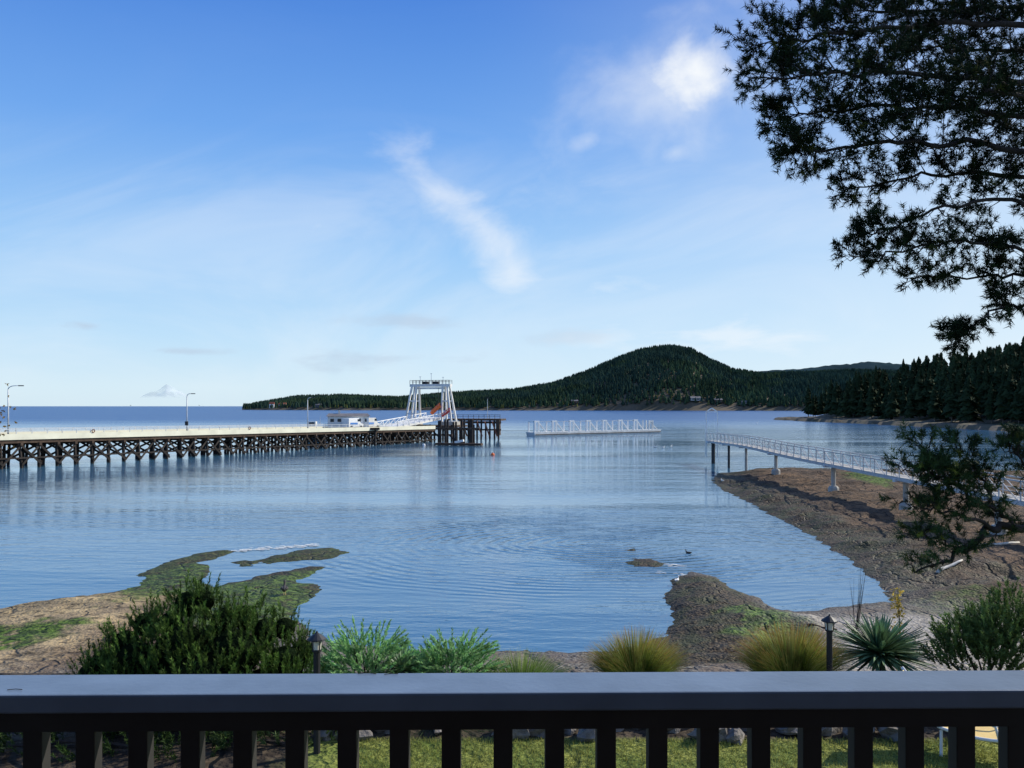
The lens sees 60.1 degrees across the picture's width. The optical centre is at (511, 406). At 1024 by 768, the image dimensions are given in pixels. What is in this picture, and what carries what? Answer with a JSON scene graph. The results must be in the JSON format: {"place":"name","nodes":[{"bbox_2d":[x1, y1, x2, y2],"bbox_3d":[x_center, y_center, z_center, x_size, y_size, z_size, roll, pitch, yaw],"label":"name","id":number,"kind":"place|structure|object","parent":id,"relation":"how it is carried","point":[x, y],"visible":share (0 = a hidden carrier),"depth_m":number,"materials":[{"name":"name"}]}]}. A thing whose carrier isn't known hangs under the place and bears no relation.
{"place":"outdoors","nodes":[
{"label":"outdoors","id":0,"kind":"place"},
{"bbox_2d":[0,383,16,448],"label":"autumn tree","id":1,"kind":"object","parent":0,"point":[4,417],"visible":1,"depth_m":43.06,"materials":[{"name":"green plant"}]},
{"bbox_2d":[0,406,1023,652],"bbox_3d":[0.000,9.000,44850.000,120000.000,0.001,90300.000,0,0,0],"label":"water","id":2,"kind":"structure","parent":0,"point":[520,540],"depth_m":69.69,"materials":[{"name":"liquid"}]},
{"bbox_2d":[0,423,435,468],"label":"trestle pier","id":3,"kind":"structure","parent":2,"relation":"in","point":[18,438],"depth_m":156.97,"materials":[{"name":"concrete"},{"name":"brown timber"},{"name":"galvanised steel"}]},
{"bbox_2d":[7,385,23,433],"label":"pier lamp","id":4,"kind":"object","parent":3,"relation":"on","point":[8,408],"visible":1,"depth_m":127.45,"materials":[{"name":"metal"}]},
{"bbox_2d":[185,393,194,430],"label":"pier lamp","id":5,"kind":"object","parent":3,"relation":"on","point":[186,422],"visible":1,"depth_m":155.74,"materials":[{"name":"metal"}]},
{"bbox_2d":[307,397,314,427],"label":"pier lamp","id":6,"kind":"object","parent":3,"relation":"on","point":[307,410],"visible":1,"depth_m":183.21,"materials":[{"name":"metal"}]},
{"bbox_2d":[342,418,362,426],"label":"white van","id":7,"kind":"object","parent":3,"relation":"on","point":[350,420],"visible":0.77,"depth_m":197.33,"materials":[{"name":"paint"}]},
{"bbox_2d":[363,418,378,426],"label":"box truck","id":8,"kind":"object","parent":3,"relation":"on","point":[372,421],"visible":0.59,"depth_m":203.92,"materials":[{"name":"white paint"}]},
{"bbox_2d":[377,413,444,426],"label":"ferry ramp","id":9,"kind":"structure","parent":3,"relation":"on","point":[425,419],"depth_m":224.52,"materials":[{"name":"white paint"}]},
{"bbox_2d":[430,403,440,414],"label":"boarding chute","id":10,"kind":"object","parent":9,"relation":"on","point":[435,409],"visible":1,"depth_m":232.03,"materials":[{"name":"orange paint"}]},
{"bbox_2d":[303,421,327,439],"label":"boat","id":11,"kind":"object","parent":2,"relation":"on","point":[313,423],"visible":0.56,"depth_m":234.00,"materials":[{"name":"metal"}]},
{"bbox_2d":[321,410,379,445],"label":"terminal building","id":12,"kind":"structure","parent":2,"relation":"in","point":[334,418],"depth_m":201.11,"materials":[{"name":"white paint"}]},
{"bbox_2d":[383,424,466,440],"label":"timber pier head","id":13,"kind":"object","parent":2,"relation":"in","point":[434,434],"visible":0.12,"depth_m":227.95},
{"bbox_2d":[405,373,459,424],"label":"ramp gantry","id":14,"kind":"object","parent":13,"relation":"on","point":[426,384],"visible":0.94,"depth_m":236.09,"materials":[{"name":"metal"}]},
{"bbox_2d":[442,408,449,416],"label":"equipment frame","id":15,"kind":"object","parent":13,"relation":"on","point":[445,413],"visible":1,"depth_m":231.14,"materials":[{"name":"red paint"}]},
{"bbox_2d":[229,543,684,574],"bbox_3d":[-3.672,8.960,52.873,28.158,0.040,4.112,0,0,16],"label":"sea foam","id":16,"kind":"object","parent":2,"relation":"on","point":[260,548],"visible":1,"depth_m":55.75,"materials":[{"name":"white liquid"}]},
{"bbox_2d":[435,419,482,445],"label":"mooring dolphin","id":17,"kind":"object","parent":2,"relation":"in","point":[455,428],"visible":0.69,"depth_m":205.75,"materials":[{"name":"brown wood"}]},
{"bbox_2d":[448,415,505,438],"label":"timber dock platform","id":18,"kind":"structure","parent":2,"relation":"in","point":[493,422],"depth_m":240.64,"materials":[{"name":"brown wood"}]},
{"bbox_2d":[526,419,661,435],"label":"floating breakwater","id":19,"kind":"object","parent":2,"relation":"on","point":[552,432],"visible":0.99,"depth_m":278.66,"materials":[{"name":"white paint"}]},
{"bbox_2d":[0,467,1023,767],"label":"ground","id":20,"kind":"structure","parent":0,"point":[850,519],"depth_m":38.22,"materials":[{"name":"soil"}]},
{"bbox_2d":[0,731,232,762],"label":"shrub","id":21,"kind":"object","parent":20,"relation":"on","point":[106,745],"visible":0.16,"depth_m":12.95,"materials":[{"name":"green plant"}]},
{"bbox_2d":[64,569,325,735],"bbox_3d":[-5.240,4.129,14.493,4.572,2.765,2.506,0,0,0],"label":"mugo pine","id":22,"kind":"object","parent":20,"relation":"on","point":[220,643],"visible":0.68,"depth_m":14.51,"materials":[{"name":"green plant"}]},
{"bbox_2d":[205,730,336,748],"bbox_3d":[-3.602,4.837,13.526,2.134,0.794,0.972,0,0,-8],"label":"shrub","id":23,"kind":"object","parent":20,"relation":"on","point":[219,738],"visible":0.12,"depth_m":13.23,"materials":[{"name":"green plant"}]},
{"bbox_2d":[280,580,287,594],"bbox_3d":[-10.737,8.574,41.771,0.389,0.661,0.924,0,0,-13],"label":"bird","id":24,"kind":"object","parent":20,"relation":"on","point":[284,588],"visible":1,"depth_m":41.62},
{"bbox_2d":[307,631,325,753],"bbox_3d":[-2.866,4.212,13.000,0.270,1.816,0.270,0,0,0],"label":"garden lamp","id":25,"kind":"object","parent":20,"relation":"on","point":[316,639],"visible":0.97,"depth_m":12.96,"materials":[{"name":"metal"}]},
{"bbox_2d":[320,730,334,740],"bbox_3d":[-2.868,5.028,13.658,0.338,0.288,0.410,0,0,0],"label":"boulder","id":26,"kind":"object","parent":20,"relation":"on","point":[324,736],"visible":0.3,"depth_m":13.49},
{"bbox_2d":[334,730,372,740],"bbox_3d":[-2.434,5.027,13.645,0.622,0.542,0.403,0,0,0],"label":"boulder","id":27,"kind":"object","parent":20,"relation":"on","point":[365,734],"visible":0.09,"depth_m":13.51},
{"bbox_2d":[302,615,428,673],"bbox_3d":[-2.534,4.414,15.175,2.365,1.610,1.698,0,0,0],"label":"juniper bush","id":28,"kind":"object","parent":20,"relation":"on","point":[344,646],"visible":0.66,"depth_m":15.10,"materials":[{"name":"green plant"}]},
{"bbox_2d":[375,730,389,733],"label":"boulder","id":29,"kind":"object","parent":20,"relation":"on","point":[386,731],"visible":0.02,"depth_m":13.78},
{"bbox_2d":[371,647,428,672],"bbox_3d":[-1.833,4.646,15.006,1.174,1.108,1.100,0,0,-32],"label":"garden yucca","id":30,"kind":"object","parent":20,"relation":"on","point":[403,661],"visible":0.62,"depth_m":14.92,"materials":[{"name":"plant"}]},
{"bbox_2d":[366,729,492,746],"bbox_3d":[-1.306,5.069,14.602,3.887,0.162,3.060,0,0,0],"label":"shrub","id":31,"kind":"object","parent":20,"relation":"on","point":[441,736],"visible":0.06,"depth_m":13.70,"materials":[{"name":"green plant"}]},
{"bbox_2d":[434,730,441,734],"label":"boulder","id":32,"kind":"object","parent":20,"relation":"on","point":[436,732],"visible":0.21,"depth_m":13.67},
{"bbox_2d":[395,627,509,672],"bbox_3d":[-1.088,4.503,15.322,2.034,1.442,1.687,0,0,-19],"label":"juniper bush","id":33,"kind":"object","parent":20,"relation":"on","point":[461,651],"visible":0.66,"depth_m":15.24,"materials":[{"name":"green plant"}]},
{"bbox_2d":[491,729,529,738],"bbox_3d":[-0.030,5.019,13.728,0.613,0.623,0.496,0,0,0],"label":"boulder","id":34,"kind":"object","parent":20,"relation":"on","point":[522,733],"visible":0.09,"depth_m":13.53,"materials":[{"name":"stone"}]},
{"bbox_2d":[529,729,543,737],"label":"boulder","id":35,"kind":"object","parent":20,"relation":"on","point":[537,732],"visible":0.08,"depth_m":13.62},
{"bbox_2d":[564,729,575,735],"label":"boulder","id":36,"kind":"object","parent":20,"relation":"on","point":[571,732],"visible":0.14,"depth_m":13.73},
{"bbox_2d":[577,729,594,741],"bbox_3d":[1.187,5.033,13.602,0.409,0.609,0.442,0,0,0],"label":"boulder","id":37,"kind":"object","parent":20,"relation":"on","point":[585,735],"visible":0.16,"depth_m":13.43,"materials":[{"name":"stone"}]},
{"bbox_2d":[668,728,689,733],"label":"boulder","id":38,"kind":"object","parent":20,"relation":"on","point":[674,730],"visible":0.06,"depth_m":13.82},
{"bbox_2d":[687,728,727,742],"bbox_3d":[2.981,5.024,13.582,0.626,0.551,0.354,0,0,0],"label":"boulder","id":39,"kind":"object","parent":20,"relation":"on","point":[723,734],"visible":0.14,"depth_m":13.44,"materials":[{"name":"stone"}]},
{"bbox_2d":[726,728,744,745],"bbox_3d":[3.389,5.040,13.559,0.369,0.289,0.516,0,0,0],"label":"boulder","id":40,"kind":"object","parent":20,"relation":"on","point":[735,735],"visible":0.68,"depth_m":13.38,"materials":[{"name":"stone"}]},
{"bbox_2d":[775,728,796,734],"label":"boulder","id":41,"kind":"object","parent":20,"relation":"on","point":[789,731],"visible":0.34,"depth_m":13.69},
{"bbox_2d":[807,623,836,629],"bbox_3d":[12.076,8.578,34.450,1.112,0.181,0.208,0,0,26],"label":"driftwood log","id":42,"kind":"object","parent":20,"relation":"on","point":[810,624],"visible":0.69,"depth_m":34.56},
{"bbox_2d":[821,614,837,670],"bbox_3d":[5.487,4.357,15.300,0.270,1.526,0.270,0,0,0],"label":"garden lamp","id":43,"kind":"object","parent":20,"relation":"on","point":[829,621],"visible":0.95,"depth_m":15.26,"materials":[{"name":"metal"}]},
{"bbox_2d":[822,727,842,735],"bbox_3d":[4.893,5.015,13.931,0.567,0.545,0.602,0,0,32],"label":"boulder","id":44,"kind":"object","parent":20,"relation":"on","point":[830,731],"visible":0.09,"depth_m":13.72,"materials":[{"name":"stone"}]},
{"bbox_2d":[842,727,847,737],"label":"boulder","id":45,"kind":"object","parent":20,"relation":"on","point":[845,732],"visible":0.11,"depth_m":13.65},
{"bbox_2d":[847,570,865,634],"bbox_3d":[6.674,3.828,16.992,0.387,1.436,0.264,0,0,-15],"label":"bare shrub","id":46,"kind":"object","parent":20,"relation":"on","point":[858,610],"visible":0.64,"depth_m":17.02,"materials":[{"name":"plant"}]},
{"bbox_2d":[705,408,1023,534],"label":"gangway","id":47,"kind":"object","parent":20,"relation":"on","point":[905,479],"visible":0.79,"depth_m":86.80,"materials":[{"name":"metal"}]},
{"bbox_2d":[711,0,1023,361],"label":"pine tree","id":48,"kind":"object","parent":20,"relation":"on","point":[907,43],"visible":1,"depth_m":9.59,"materials":[{"name":"green plant"}]},
{"bbox_2d":[825,611,937,670],"bbox_3d":[6.766,4.517,16.211,1.978,1.367,2.068,0,0,0],"label":"garden yucca","id":49,"kind":"object","parent":20,"relation":"on","point":[880,645],"visible":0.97,"depth_m":15.99,"materials":[{"name":"green plant"}]},
{"bbox_2d":[876,727,897,742],"bbox_3d":[5.984,5.027,13.652,0.637,0.549,0.584,0,0,0],"label":"boulder","id":50,"kind":"object","parent":20,"relation":"on","point":[888,732],"visible":0.13,"depth_m":13.52,"materials":[{"name":"stone"}]},
{"bbox_2d":[889,587,905,670],"bbox_3d":[7.408,4.287,17.018,0.344,1.651,0.288,0,0,0],"label":"yellow sapling","id":51,"kind":"object","parent":20,"relation":"on","point":[898,605],"visible":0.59,"depth_m":17.00,"materials":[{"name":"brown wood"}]},
{"bbox_2d":[901,667,997,756],"bbox_3d":[6.579,4.575,13.033,1.755,1.051,0.670,0,0,37],"label":"garden lounger","id":52,"kind":"object","parent":20,"relation":"on","point":[988,734],"visible":0.18,"depth_m":12.80,"materials":[{"name":"white paint"}]},
{"bbox_2d":[936,559,962,572],"bbox_3d":[22.706,8.326,46.007,2.306,0.546,0.272,0,0,-34],"label":"driftwood log","id":53,"kind":"object","parent":20,"relation":"on","point":[951,565],"visible":0.85,"depth_m":46.00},
{"bbox_2d":[876,417,1023,577],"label":"pine sapling","id":54,"kind":"object","parent":20,"relation":"on","point":[966,468],"visible":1,"depth_m":9.00,"materials":[{"name":"green plant"}]},
{"bbox_2d":[915,576,1023,670],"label":"leafy shrub","id":55,"kind":"object","parent":20,"relation":"on","point":[978,635],"visible":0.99,"depth_m":15.37,"materials":[{"name":"green plant"}]},
{"bbox_2d":[979,542,1019,546],"bbox_3d":[28.303,8.113,52.120,5.080,0.301,0.298,0,0,-30],"label":"driftwood log","id":56,"kind":"object","parent":20,"relation":"on","point":[1004,543],"visible":0.42,"depth_m":52.56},
{"bbox_2d":[0,0,1023,405],"label":"sky","id":57,"kind":"structure","parent":0,"point":[222,202],"materials":[{"name":"blue"}]},
{"bbox_2d":[469,648,574,672],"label":"ornamental grass","id":58,"kind":"object","parent":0,"point":[532,668],"depth_m":15.63,"materials":[{"name":"plant"}]},
{"bbox_2d":[242,360,844,410],"bbox_3d":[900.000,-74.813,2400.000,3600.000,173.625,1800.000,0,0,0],"label":"hill","id":59,"kind":"structure","parent":0,"point":[656,405],"depth_m":1815.59,"materials":[{"name":"plant"}]},
{"bbox_2d":[242,343,909,408],"bbox_3d":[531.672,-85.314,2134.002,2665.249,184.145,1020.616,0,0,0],"label":"forest","id":60,"kind":"object","parent":59,"relation":"on","point":[717,375],"visible":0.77,"depth_m":1974.67,"materials":[{"name":"plant"}]},
{"bbox_2d":[690,396,700,400],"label":"house","id":61,"kind":"structure","parent":59,"relation":"on","point":[692,398],"depth_m":1793.00,"materials":[{"name":"concrete"}]},
{"bbox_2d":[714,398,722,402],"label":"house","id":62,"kind":"structure","parent":59,"relation":"on","point":[715,400],"depth_m":1789.79,"materials":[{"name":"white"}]},
{"bbox_2d":[579,623,695,671],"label":"ornamental grass","id":63,"kind":"object","parent":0,"point":[645,656],"depth_m":15.83,"materials":[{"name":"plant"}]},
{"bbox_2d":[359,735,997,767],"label":"lawn grass","id":64,"kind":"structure","parent":0,"point":[689,761],"depth_m":12.94,"materials":[{"name":"plant"}]},
{"bbox_2d":[723,616,860,671],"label":"ornamental grass","id":65,"kind":"object","parent":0,"point":[800,653],"depth_m":15.81,"materials":[{"name":"plant"}]},
{"bbox_2d":[757,361,910,372],"bbox_3d":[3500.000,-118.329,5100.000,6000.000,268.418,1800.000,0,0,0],"label":"distant hill","id":66,"kind":"structure","parent":0,"point":[871,365],"depth_m":4928.25,"materials":[{"name":"plant"}]},
{"bbox_2d":[773,414,1023,430],"bbox_3d":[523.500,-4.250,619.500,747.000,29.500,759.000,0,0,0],"label":"headland","id":67,"kind":"structure","parent":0,"point":[926,421],"depth_m":418.72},
{"bbox_2d":[802,385,812,416],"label":"fir tree","id":68,"kind":"object","parent":67,"relation":"on","point":[807,401],"visible":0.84,"depth_m":598.97,"materials":[{"name":"green plant"}]},
{"bbox_2d":[808,394,818,416],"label":"fir tree","id":69,"kind":"object","parent":67,"relation":"on","point":[813,410],"visible":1,"depth_m":583.22,"materials":[{"name":"green plant"}]},
{"bbox_2d":[815,393,825,414],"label":"fir tree","id":70,"kind":"object","parent":67,"relation":"on","point":[821,406],"visible":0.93,"depth_m":590.24,"materials":[{"name":"green plant"}]},
{"bbox_2d":[820,386,827,414],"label":"fir tree","id":71,"kind":"object","parent":67,"relation":"on","point":[824,394],"visible":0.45,"depth_m":623.70,"materials":[{"name":"green plant"}]},
{"bbox_2d":[823,379,833,416],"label":"fir tree","id":72,"kind":"object","parent":67,"relation":"on","point":[829,396],"visible":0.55,"depth_m":550.59,"materials":[{"name":"green plant"}]},
{"bbox_2d":[826,382,840,417],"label":"fir tree","id":73,"kind":"object","parent":67,"relation":"on","point":[834,401],"visible":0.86,"depth_m":528.30,"materials":[{"name":"green plant"}]},
{"bbox_2d":[835,392,845,416],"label":"fir tree","id":74,"kind":"object","parent":67,"relation":"on","point":[839,406],"visible":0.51,"depth_m":520.37,"materials":[{"name":"green plant"}]},
{"bbox_2d":[838,387,852,417],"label":"fir tree","id":75,"kind":"object","parent":67,"relation":"on","point":[844,403],"visible":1,"depth_m":512.03,"materials":[{"name":"green plant"}]},
{"bbox_2d":[847,383,859,416],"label":"fir tree","id":76,"kind":"object","parent":67,"relation":"on","point":[852,408],"visible":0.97,"depth_m":510.26,"materials":[{"name":"green plant"}]},
{"bbox_2d":[850,371,867,404],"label":"fir tree","id":77,"kind":"object","parent":67,"relation":"on","point":[859,386],"visible":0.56,"depth_m":513.07,"materials":[{"name":"green plant"}]},
{"bbox_2d":[855,390,866,415],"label":"fir tree","id":78,"kind":"object","parent":67,"relation":"on","point":[861,406],"visible":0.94,"depth_m":505.52,"materials":[{"name":"green plant"}]},
{"bbox_2d":[862,373,869,397],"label":"fir tree","id":79,"kind":"object","parent":67,"relation":"on","point":[865,382],"visible":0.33,"depth_m":527.61,"materials":[{"name":"green plant"}]},
{"bbox_2d":[863,379,880,419],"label":"fir tree","id":80,"kind":"object","parent":67,"relation":"on","point":[871,409],"visible":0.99,"depth_m":477.07,"materials":[{"name":"green plant"}]},
{"bbox_2d":[865,372,883,403],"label":"fir tree","id":81,"kind":"object","parent":67,"relation":"on","point":[876,383],"visible":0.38,"depth_m":503.20,"materials":[{"name":"green plant"}]},
{"bbox_2d":[875,390,882,417],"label":"fir tree","id":82,"kind":"object","parent":67,"relation":"on","point":[879,399],"visible":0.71,"depth_m":481.13,"materials":[{"name":"green plant"}]},
{"bbox_2d":[880,369,885,392],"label":"fir tree","id":83,"kind":"object","parent":67,"relation":"on","point":[882,380],"visible":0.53,"depth_m":524.02,"materials":[{"name":"green plant"}]},
{"bbox_2d":[878,392,892,418],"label":"fir tree","id":84,"kind":"object","parent":67,"relation":"on","point":[883,407],"visible":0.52,"depth_m":473.31,"materials":[{"name":"green plant"}]},
{"bbox_2d":[883,391,892,418],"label":"fir tree","id":85,"kind":"object","parent":67,"relation":"on","point":[887,406],"visible":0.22,"depth_m":466.77,"materials":[{"name":"green plant"}]},
{"bbox_2d":[884,383,902,419],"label":"fir tree","id":86,"kind":"object","parent":67,"relation":"on","point":[893,408],"visible":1,"depth_m":449.23,"materials":[{"name":"green plant"}]},
{"bbox_2d":[895,377,902,406],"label":"fir tree","id":87,"kind":"object","parent":67,"relation":"on","point":[898,386],"visible":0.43,"depth_m":476.30,"materials":[{"name":"green plant"}]},
{"bbox_2d":[899,383,906,417],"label":"fir tree","id":88,"kind":"object","parent":67,"relation":"on","point":[903,398],"visible":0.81,"depth_m":460.20,"materials":[{"name":"green plant"}]},
{"bbox_2d":[900,364,908,388],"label":"fir tree","id":89,"kind":"object","parent":67,"relation":"on","point":[904,378],"visible":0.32,"depth_m":492.39,"materials":[{"name":"green plant"}]},
{"bbox_2d":[904,385,916,420],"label":"fir tree","id":90,"kind":"object","parent":67,"relation":"on","point":[910,412],"visible":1,"depth_m":431.54,"materials":[{"name":"green plant"}]},
{"bbox_2d":[905,369,929,420],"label":"fir tree","id":91,"kind":"object","parent":67,"relation":"on","point":[920,409],"visible":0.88,"depth_m":433.22,"materials":[{"name":"green plant"}]},
{"bbox_2d":[921,369,937,416],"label":"fir tree","id":92,"kind":"object","parent":67,"relation":"on","point":[929,383],"visible":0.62,"depth_m":432.44,"materials":[{"name":"green plant"}]},
{"bbox_2d":[839,336,1023,405],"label":"headland forest","id":93,"kind":"object","parent":67,"relation":"on","point":[939,367],"visible":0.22,"depth_m":481.18,"materials":[{"name":"green plant"}]},
{"bbox_2d":[927,384,942,420],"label":"fir tree","id":94,"kind":"object","parent":67,"relation":"on","point":[934,411],"visible":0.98,"depth_m":402.32,"materials":[{"name":"green plant"}]},
{"bbox_2d":[935,390,949,421],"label":"fir tree","id":95,"kind":"object","parent":67,"relation":"on","point":[942,417],"visible":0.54,"depth_m":406.00,"materials":[{"name":"green plant"}]},
{"bbox_2d":[941,368,958,421],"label":"fir tree","id":96,"kind":"object","parent":67,"relation":"on","point":[947,409],"visible":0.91,"depth_m":389.70,"materials":[{"name":"green plant"}]},
{"bbox_2d":[946,368,964,421],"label":"fir tree","id":97,"kind":"object","parent":67,"relation":"on","point":[959,383],"visible":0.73,"depth_m":387.88,"materials":[{"name":"green plant"}]},
{"bbox_2d":[954,375,983,422],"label":"fir tree","id":98,"kind":"object","parent":67,"relation":"on","point":[969,404],"visible":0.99,"depth_m":372.02,"materials":[{"name":"green plant"}]},
{"bbox_2d":[974,364,987,417],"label":"fir tree","id":99,"kind":"object","parent":67,"relation":"on","point":[978,379],"visible":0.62,"depth_m":388.62,"materials":[{"name":"green plant"}]},
{"bbox_2d":[976,363,996,412],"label":"fir tree","id":100,"kind":"object","parent":67,"relation":"on","point":[983,388],"visible":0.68,"depth_m":385.34,"materials":[{"name":"green plant"}]},
{"bbox_2d":[983,380,997,422],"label":"fir tree","id":101,"kind":"object","parent":67,"relation":"on","point":[989,413],"visible":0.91,"depth_m":362.17,"materials":[{"name":"green plant"}]},
{"bbox_2d":[990,357,1002,398],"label":"fir tree","id":102,"kind":"object","parent":67,"relation":"on","point":[997,377],"visible":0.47,"depth_m":386.13,"materials":[{"name":"green plant"}]},
{"bbox_2d":[992,380,1009,422],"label":"fir tree","id":103,"kind":"object","parent":67,"relation":"on","point":[1000,414],"visible":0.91,"depth_m":355.77,"materials":[{"name":"green plant"}]},
{"bbox_2d":[995,367,1007,407],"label":"fir tree","id":104,"kind":"object","parent":67,"relation":"on","point":[1004,376],"visible":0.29,"depth_m":368.56,"materials":[{"name":"green plant"}]},
{"bbox_2d":[997,368,1022,422],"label":"fir tree","id":105,"kind":"object","parent":67,"relation":"on","point":[1010,387],"visible":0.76,"depth_m":353.95,"materials":[{"name":"green plant"}]},
{"bbox_2d":[1007,382,1023,423],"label":"fir tree","id":106,"kind":"object","parent":67,"relation":"on","point":[1016,403],"visible":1,"depth_m":348.43,"materials":[{"name":"green plant"}]},
{"bbox_2d":[1012,376,1023,420],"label":"fir tree","id":107,"kind":"object","parent":67,"relation":"on","point":[1021,392],"visible":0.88,"depth_m":347.41,"materials":[{"name":"green plant"}]},
{"bbox_3d":[0.000,1.300,-0.475,14.500,7.800,4.850,0,0,0],"label":"porch house","id":108,"kind":"object","parent":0,"visible":0},
{"bbox_2d":[0,670,1023,767],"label":"porch railing","id":109,"kind":"object","parent":108,"relation":"attached to","point":[37,710],"visible":1,"depth_m":1.84,"materials":[{"name":"paint"}]}
]}

